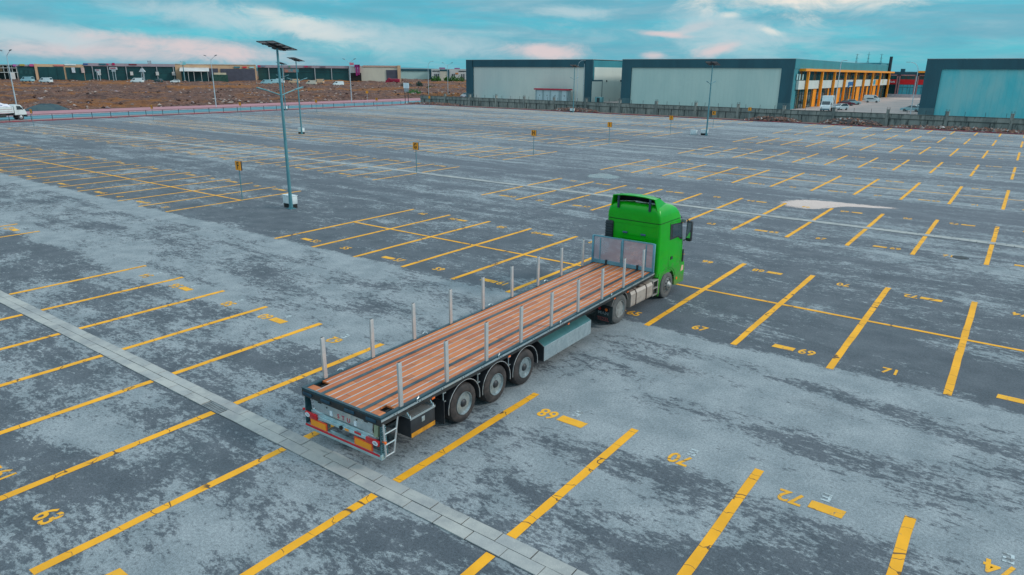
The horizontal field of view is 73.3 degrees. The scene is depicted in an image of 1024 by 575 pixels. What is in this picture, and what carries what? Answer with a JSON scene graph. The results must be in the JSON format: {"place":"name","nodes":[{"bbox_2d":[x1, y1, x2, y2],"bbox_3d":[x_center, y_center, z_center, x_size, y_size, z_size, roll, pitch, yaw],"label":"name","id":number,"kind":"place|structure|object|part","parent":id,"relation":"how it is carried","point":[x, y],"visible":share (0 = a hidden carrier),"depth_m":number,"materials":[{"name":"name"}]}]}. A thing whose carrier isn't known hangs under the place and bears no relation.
{"place":"outdoors","nodes":[
{"label":"outdoors","id":0,"kind":"place"},
{"bbox_2d":[0,104,396,121],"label":"verge","id":1,"kind":"structure","parent":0,"point":[183,113],"depth_m":132.13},
{"bbox_2d":[0,101,396,120],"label":"kerb railing","id":2,"kind":"object","parent":1,"relation":"on","point":[183,110],"visible":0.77,"depth_m":130.70,"materials":[{"name":"metal"}]},
{"bbox_2d":[0,98,420,114],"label":"pavement","id":3,"kind":"structure","parent":0,"point":[169,108],"depth_m":155.56,"materials":[{"name":"grey concrete"}]},
{"bbox_2d":[0,49,16,104],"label":"street lamp","id":4,"kind":"object","parent":3,"relation":"on","point":[11,77],"visible":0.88,"depth_m":122.53,"materials":[{"name":"grey metal"}]},
{"bbox_2d":[204,55,216,106],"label":"street lamp","id":5,"kind":"object","parent":3,"relation":"on","point":[213,82],"visible":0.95,"depth_m":152.65,"materials":[{"name":"grey metal"}]},
{"bbox_2d":[344,58,355,101],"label":"street lamp","id":6,"kind":"object","parent":3,"relation":"on","point":[350,79],"visible":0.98,"depth_m":182.80,"materials":[{"name":"grey metal"}]},
{"bbox_2d":[0,101,420,119],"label":"road","id":7,"kind":"structure","parent":0,"point":[164,112],"depth_m":139.63,"materials":[{"name":"grey asphalt"}]},
{"bbox_2d":[0,103,27,119],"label":"cargo truck","id":8,"kind":"object","parent":7,"relation":"on","point":[15,111],"visible":0.98,"depth_m":111.99,"materials":[{"name":"white paint"}]},
{"bbox_2d":[6,100,420,116],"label":"kerb","id":9,"kind":"structure","parent":7,"relation":"on","point":[205,108],"depth_m":146.02,"materials":[{"name":"concrete"}]},
{"bbox_2d":[403,83,408,102],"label":"information board","id":10,"kind":"object","parent":7,"relation":"on","point":[406,87],"visible":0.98,"depth_m":181.00,"materials":[{"name":"white plastic"}]},
{"bbox_2d":[0,76,465,109],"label":"rubble field","id":11,"kind":"structure","parent":0,"point":[129,95],"depth_m":224.88,"materials":[{"name":"soil"}]},
{"bbox_2d":[20,77,34,81],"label":"van","id":12,"kind":"object","parent":11,"relation":"on","point":[26,79],"visible":1,"depth_m":272.97,"materials":[{"name":"blue paint"}]},
{"bbox_2d":[39,77,52,82],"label":"van","id":13,"kind":"object","parent":11,"relation":"on","point":[46,79],"visible":1,"depth_m":276.36,"materials":[{"name":"white paint"}]},
{"bbox_2d":[25,103,69,110],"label":"soil mound","id":14,"kind":"object","parent":11,"relation":"on","point":[46,107],"visible":0.97,"depth_m":136.67,"materials":[{"name":"grey soil"}]},
{"bbox_2d":[109,67,116,79],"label":"totem sign","id":15,"kind":"object","parent":11,"relation":"on","point":[112,69],"visible":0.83,"depth_m":316.93,"materials":[{"name":"white plastic"}]},
{"bbox_2d":[130,78,143,82],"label":"van","id":16,"kind":"object","parent":11,"relation":"on","point":[134,80],"visible":0.86,"depth_m":292.07,"materials":[{"name":"white paint"}]},
{"bbox_2d":[139,68,145,80],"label":"totem sign","id":17,"kind":"object","parent":11,"relation":"on","point":[142,70],"visible":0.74,"depth_m":322.42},
{"bbox_2d":[180,61,185,79],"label":"teal tower sign","id":18,"kind":"object","parent":11,"relation":"on","point":[182,63],"visible":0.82,"depth_m":335.67,"materials":[{"name":"teal metal"}]},
{"bbox_2d":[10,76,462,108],"bbox_3d":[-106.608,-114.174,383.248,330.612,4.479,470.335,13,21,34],"label":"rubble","id":19,"kind":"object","parent":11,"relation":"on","point":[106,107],"visible":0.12,"depth_m":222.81,"materials":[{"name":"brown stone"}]},
{"bbox_2d":[260,80,272,83],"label":"van","id":20,"kind":"object","parent":11,"relation":"on","point":[266,81],"visible":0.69,"depth_m":311.96,"materials":[{"name":"blue paint"}]},
{"bbox_2d":[271,79,278,83],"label":"van","id":21,"kind":"object","parent":11,"relation":"on","point":[275,81],"visible":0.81,"depth_m":313.06,"materials":[{"name":"blue paint"}]},
{"bbox_2d":[288,79,299,83],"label":"van","id":22,"kind":"object","parent":11,"relation":"on","point":[291,81],"visible":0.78,"depth_m":315.42,"materials":[{"name":"beige metal"}]},
{"bbox_2d":[306,80,316,84],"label":"van","id":23,"kind":"object","parent":11,"relation":"on","point":[313,82],"visible":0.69,"depth_m":317.61,"materials":[{"name":"beige metal"}]},
{"bbox_2d":[315,79,323,83],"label":"van","id":24,"kind":"object","parent":11,"relation":"on","point":[321,81],"visible":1,"depth_m":318.25,"materials":[{"name":"beige metal"}]},
{"bbox_2d":[333,81,343,84],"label":"van","id":25,"kind":"object","parent":11,"relation":"on","point":[338,83],"visible":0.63,"depth_m":320.79,"materials":[{"name":"white paint"}]},
{"bbox_2d":[386,78,399,82],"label":"red truck","id":26,"kind":"object","parent":11,"relation":"on","point":[392,80],"visible":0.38,"depth_m":381.41,"materials":[{"name":"paint"}]},
{"bbox_2d":[409,89,420,93],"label":"bush","id":27,"kind":"object","parent":11,"relation":"on","point":[414,91],"visible":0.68,"depth_m":243.03,"materials":[{"name":"green plant"}]},
{"bbox_2d":[431,67,465,80],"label":"white retail row","id":28,"kind":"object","parent":11,"relation":"on","point":[441,72],"visible":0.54,"depth_m":475.82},
{"bbox_2d":[0,64,914,71],"bbox_3d":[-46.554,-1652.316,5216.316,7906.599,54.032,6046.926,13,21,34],"label":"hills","id":29,"kind":"structure","parent":0,"point":[401,67],"depth_m":6133.11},
{"bbox_2d":[0,104,1023,574],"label":"parking lot","id":30,"kind":"structure","parent":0,"point":[866,442],"depth_m":21.75,"materials":[{"name":"grey asphalt"}]},
{"bbox_2d":[235,161,243,199],"bbox_3d":[-17.757,-6.997,44.952,0.560,2.520,0.164,12,21,33],"label":"row sign","id":31,"kind":"object","parent":30,"relation":"on","point":[238,165],"visible":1,"depth_m":44.64,"materials":[{"name":"metal"}]},
{"bbox_2d":[256,40,303,209],"bbox_3d":[-13.638,-9.526,41.055,1.715,9.757,3.166,13,21,34],"label":"solar street lamp","id":32,"kind":"object","parent":30,"relation":"on","point":[290,202],"visible":1,"depth_m":40.91,"materials":[{"name":"grey metal"}]},
{"bbox_2d":[276,62,287,109],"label":"solar street lamp","id":33,"kind":"object","parent":30,"relation":"on","point":[285,106],"visible":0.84,"depth_m":144.91,"materials":[{"name":"grey metal"}]},
{"bbox_2d":[287,57,306,133],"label":"solar street lamp","id":34,"kind":"object","parent":30,"relation":"on","point":[301,130],"visible":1,"depth_m":90.74,"materials":[{"name":"grey metal"}]},
{"bbox_2d":[413,142,418,172],"bbox_3d":[-8.023,-10.866,57.572,0.560,2.520,0.164,13,21,35],"label":"row sign","id":35,"kind":"object","parent":30,"relation":"on","point":[415,145],"visible":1,"depth_m":57.24,"materials":[{"name":"metal"}]},
{"bbox_2d":[301,234,655,460],"bbox_3d":[0.176,0.964,20.325,2.680,2.350,13.737,12,21,33],"label":"flatbed trailer","id":36,"kind":"object","parent":30,"relation":"on","point":[414,386],"visible":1,"depth_m":17.72,"materials":[{"name":"brown wood"}]},
{"bbox_2d":[2,221,1014,564],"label":"row letter markings","id":37,"kind":"object","parent":30,"relation":"on","point":[1012,559],"visible":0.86,"depth_m":14.05,"materials":[{"name":"yellow paint"}]},
{"bbox_2d":[1,111,1016,574],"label":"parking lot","id":38,"kind":"structure","parent":30,"relation":"on","point":[379,477],"depth_m":17.31,"materials":[{"name":"grey concrete"}]},
{"bbox_2d":[0,106,1023,574],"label":"parking line markings","id":39,"kind":"object","parent":30,"relation":"on","point":[724,518],"visible":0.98,"depth_m":20.01,"materials":[{"name":"yellow paint"}]},
{"bbox_2d":[0,109,1023,574],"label":"drain channel","id":40,"kind":"object","parent":30,"relation":"on","point":[484,537],"visible":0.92,"depth_m":16.10,"materials":[{"name":"concrete"}]},
{"bbox_2d":[201,401,227,413],"bbox_3d":[-7.522,3.034,17.395,0.777,0.016,0.275,13,21,34],"label":"drain grate","id":41,"kind":"object","parent":40,"relation":"in","point":[212,409],"visible":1,"depth_m":17.38,"materials":[{"name":"grey metal"}]},
{"bbox_2d":[0,108,1023,574],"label":"slot number markings","id":42,"kind":"object","parent":30,"relation":"on","point":[836,512],"visible":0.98,"depth_m":21.31,"materials":[{"name":"yellow paint"}]},
{"bbox_2d":[0,104,1023,134],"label":"kerb","id":43,"kind":"structure","parent":30,"relation":"on","point":[522,109],"depth_m":125.67,"materials":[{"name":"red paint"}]},
{"bbox_2d":[531,130,535,154],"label":"row sign","id":44,"kind":"object","parent":30,"relation":"on","point":[533,132],"visible":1,"depth_m":70.62,"materials":[{"name":"metal"}]},
{"bbox_2d":[570,65,578,111],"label":"solar street lamp","id":45,"kind":"object","parent":30,"relation":"on","point":[572,109],"visible":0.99,"depth_m":146.87,"materials":[{"name":"grey metal"}]},
{"bbox_2d":[587,173,619,178],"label":"puddle","id":46,"kind":"object","parent":30,"relation":"on","point":[604,175],"visible":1,"depth_m":56.82,"materials":[{"name":"grey liquid"}]},
{"bbox_2d":[607,122,611,135],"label":"row sign","id":47,"kind":"object","parent":30,"relation":"on","point":[609,125],"visible":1,"depth_m":82.97,"materials":[{"name":"metal"}]},
{"bbox_2d":[595,193,692,323],"bbox_3d":[4.069,-1.356,25.222,2.820,3.915,5.920,14,22,36],"label":"truck tractor","id":48,"kind":"object","parent":30,"relation":"on","point":[657,221],"visible":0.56,"depth_m":25.38,"materials":[{"name":"green paint"}]},
{"bbox_3d":[6.221,-1.662,26.082,0.042,1.792,1.122,14,22,36],"label":"door","id":49,"kind":"part","parent":48,"relation":"part of","materials":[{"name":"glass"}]},
{"bbox_2d":[690,130,697,134],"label":"battery box","id":50,"kind":"object","parent":30,"relation":"on","point":[693,132],"visible":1,"depth_m":95.88,"materials":[{"name":"white metal"}]},
{"bbox_2d":[701,61,719,135],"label":"solar street lamp","id":51,"kind":"object","parent":30,"relation":"on","point":[705,131],"visible":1,"depth_m":93.88,"materials":[{"name":"grey metal"}]},
{"bbox_2d":[781,200,895,208],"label":"puddle","id":52,"kind":"object","parent":30,"relation":"on","point":[814,204],"visible":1,"depth_m":45.26,"materials":[{"name":"grey liquid"}]},
{"bbox_2d":[952,255,968,258],"bbox_3d":[21.151,-1.421,32.438,0.720,0.008,0.720,13,21,34],"label":"manhole cover","id":53,"kind":"object","parent":30,"relation":"on","point":[959,257],"visible":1,"depth_m":32.42,"materials":[{"name":"metal"}]},
{"bbox_2d":[0,0,1023,71],"label":"sky","id":54,"kind":"structure","parent":0,"point":[404,33],"materials":[{"name":"blue"}]},
{"bbox_2d":[464,105,886,126],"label":"verge","id":55,"kind":"structure","parent":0,"point":[642,114],"depth_m":142.00,"materials":[{"name":"soil"}]},
{"bbox_2d":[404,101,463,105],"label":"rubble heap","id":56,"kind":"object","parent":55,"relation":"on","point":[436,103],"visible":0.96,"depth_m":175.73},
{"bbox_2d":[553,107,599,111],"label":"rubble heap","id":57,"kind":"object","parent":55,"relation":"on","point":[578,109],"visible":0.87,"depth_m":149.77,"materials":[{"name":"grey stone"}]},
{"bbox_2d":[420,93,1023,130],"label":"boundary wall","id":58,"kind":"structure","parent":55,"relation":"on","point":[887,118],"depth_m":131.19,"materials":[{"name":"concrete"}]},
{"bbox_2d":[743,116,801,121],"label":"rubble heap","id":59,"kind":"object","parent":55,"relation":"on","point":[772,118],"visible":0.98,"depth_m":124.25,"materials":[{"name":"grey stone"}]},
{"bbox_2d":[819,117,882,125],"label":"rubble heap","id":60,"kind":"object","parent":55,"relation":"on","point":[850,121],"visible":0.99,"depth_m":116.52,"materials":[{"name":"grey stone"}]},
{"bbox_2d":[887,124,1023,132],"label":"rubble heap","id":61,"kind":"object","parent":55,"relation":"on","point":[983,129],"visible":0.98,"depth_m":107.12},
{"bbox_2d":[620,57,894,109],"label":"warehouse","id":62,"kind":"structure","parent":0,"point":[780,83],"depth_m":180.34,"materials":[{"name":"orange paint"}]},
{"bbox_2d":[794,85,884,108],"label":"shop window","id":63,"kind":"structure","parent":62,"relation":"in","point":[799,97],"depth_m":191.68,"materials":[{"name":"black glass"}]},
{"bbox_2d":[798,71,887,79],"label":"upper window","id":64,"kind":"structure","parent":62,"relation":"in","point":[813,76],"depth_m":200.19,"materials":[{"name":"black glass"}]},
{"bbox_2d":[606,97,919,113],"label":"yard","id":65,"kind":"structure","parent":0,"point":[895,104],"depth_m":188.09,"materials":[{"name":"concrete"}]},
{"bbox_2d":[466,59,621,101],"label":"warehouse","id":66,"kind":"structure","parent":65,"relation":"on","point":[512,79],"depth_m":206.92,"materials":[{"name":"grey metal"}]},
{"bbox_2d":[590,80,602,101],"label":"side door","id":67,"kind":"structure","parent":66,"relation":"in","point":[596,85],"depth_m":198.08,"materials":[{"name":"white metal"}]},
{"bbox_2d":[534,88,571,100],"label":"transformer kiosk","id":68,"kind":"object","parent":65,"relation":"on","point":[551,93],"visible":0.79,"depth_m":201.09,"materials":[{"name":"white metal"}]},
{"bbox_2d":[537,90,541,99],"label":"kiosk door","id":69,"kind":"structure","parent":68,"relation":"in","point":[539,92],"depth_m":203.79,"materials":[{"name":"white metal"}]},
{"bbox_2d":[544,90,549,99],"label":"kiosk door","id":70,"kind":"structure","parent":68,"relation":"in","point":[546,92],"depth_m":202.30,"materials":[{"name":"white metal"}]},
{"bbox_2d":[551,90,558,100],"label":"kiosk door","id":71,"kind":"structure","parent":68,"relation":"in","point":[555,93],"depth_m":200.63,"materials":[{"name":"white metal"}]},
{"bbox_2d":[562,91,566,100],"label":"kiosk door","id":72,"kind":"structure","parent":68,"relation":"in","point":[563,92],"depth_m":198.97,"materials":[{"name":"white metal"}]},
{"bbox_2d":[595,97,603,101],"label":"cabinet","id":73,"kind":"object","parent":65,"relation":"on","point":[601,99],"visible":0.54,"depth_m":195.53,"materials":[{"name":"grey metal"}]},
{"bbox_2d":[820,95,834,110],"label":"box truck","id":74,"kind":"object","parent":65,"relation":"on","point":[827,103],"visible":0.97,"depth_m":159.00,"materials":[{"name":"white paint"}]},
{"bbox_2d":[833,103,848,109],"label":"parked car","id":75,"kind":"object","parent":65,"relation":"on","point":[842,106],"visible":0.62,"depth_m":166.46,"materials":[{"name":"white paint"}]},
{"bbox_2d":[834,60,847,106],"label":"curved street lamp","id":76,"kind":"object","parent":65,"relation":"on","point":[838,82],"visible":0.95,"depth_m":153.77,"materials":[{"name":"grey metal"}]},
{"bbox_2d":[837,100,855,105],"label":"parked car","id":77,"kind":"object","parent":65,"relation":"on","point":[846,102],"visible":0.77,"depth_m":190.28,"materials":[{"name":"red paint"}]},
{"bbox_2d":[847,99,860,104],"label":"parked car","id":78,"kind":"object","parent":65,"relation":"on","point":[856,102],"visible":0.55,"depth_m":196.79,"materials":[{"name":"blue paint"}]},
{"bbox_2d":[863,95,880,99],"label":"parked van","id":79,"kind":"object","parent":65,"relation":"on","point":[872,96],"visible":0.45,"depth_m":221.28,"materials":[{"name":"white paint"}]},
{"bbox_2d":[865,97,879,102],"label":"parked car","id":80,"kind":"object","parent":65,"relation":"on","point":[868,99],"visible":1,"depth_m":213.68,"materials":[{"name":"white paint"}]},
{"bbox_2d":[887,69,924,97],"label":"red shop","id":81,"kind":"structure","parent":65,"relation":"on","point":[902,83],"depth_m":270.08,"materials":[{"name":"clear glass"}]},
{"bbox_2d":[887,84,895,93],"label":"shop window","id":82,"kind":"structure","parent":81,"relation":"in","point":[891,89],"depth_m":273.43,"materials":[{"name":"black glass"}]},
{"bbox_2d":[898,85,913,93],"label":"shop window","id":83,"kind":"structure","parent":81,"relation":"in","point":[903,89],"depth_m":270.57,"materials":[{"name":"teal glass"}]},
{"bbox_2d":[901,76,915,79],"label":"upper window","id":84,"kind":"structure","parent":81,"relation":"in","point":[902,77],"depth_m":269.12,"materials":[{"name":"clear glass"}]},
{"bbox_2d":[916,85,922,94],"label":"shop window","id":85,"kind":"structure","parent":81,"relation":"in","point":[919,89],"depth_m":267.94,"materials":[{"name":"teal glass"}]},
{"bbox_2d":[900,105,918,111],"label":"parked car","id":86,"kind":"object","parent":65,"relation":"on","point":[915,107],"visible":0.75,"depth_m":162.48,"materials":[{"name":"blue paint"}]},
{"bbox_2d":[910,62,917,113],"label":"curved street lamp","id":87,"kind":"object","parent":65,"relation":"on","point":[914,89],"visible":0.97,"depth_m":148.36,"materials":[{"name":"grey metal"}]},
{"bbox_2d":[918,58,1023,118],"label":"warehouse","id":88,"kind":"structure","parent":0,"point":[981,87],"depth_m":142.84,"materials":[{"name":"teal metal"}]},
{"label":"ground","id":89,"kind":"structure","parent":0,"visible":0},
{"bbox_2d":[0,64,18,78],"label":"shell building","id":90,"kind":"structure","parent":89,"relation":"on","point":[4,72],"depth_m":318.02,"materials":[{"name":"concrete"}]},
{"bbox_2d":[17,64,36,79],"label":"glass shop","id":91,"kind":"structure","parent":89,"relation":"on","point":[24,70],"depth_m":316.69},
{"bbox_2d":[34,64,85,80],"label":"tan shop","id":92,"kind":"structure","parent":89,"relation":"on","point":[64,71],"depth_m":323.73,"materials":[{"name":"concrete"}]},
{"bbox_2d":[83,61,175,80],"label":"grey shop","id":93,"kind":"structure","parent":89,"relation":"on","point":[164,72],"depth_m":337.49},
{"bbox_2d":[175,64,256,81],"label":"tan cafe","id":94,"kind":"structure","parent":89,"relation":"on","point":[221,72],"depth_m":352.04,"materials":[{"name":"stone"}]},
{"bbox_2d":[257,65,349,80],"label":"grey shop","id":95,"kind":"structure","parent":89,"relation":"on","point":[270,72],"depth_m":394.94},
{"bbox_2d":[349,63,361,80],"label":"portal building","id":96,"kind":"structure","parent":89,"relation":"on","point":[355,76],"depth_m":400.85,"materials":[{"name":"paint"}]},
{"bbox_2d":[360,65,400,81],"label":"cream warehouse","id":97,"kind":"structure","parent":89,"relation":"on","point":[375,73],"depth_m":404.23,"materials":[{"name":"paint"}]},
{"bbox_2d":[401,68,431,78],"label":"warehouse","id":98,"kind":"structure","parent":89,"relation":"on","point":[415,73],"depth_m":492.35,"materials":[{"name":"white metal"}]}
]}

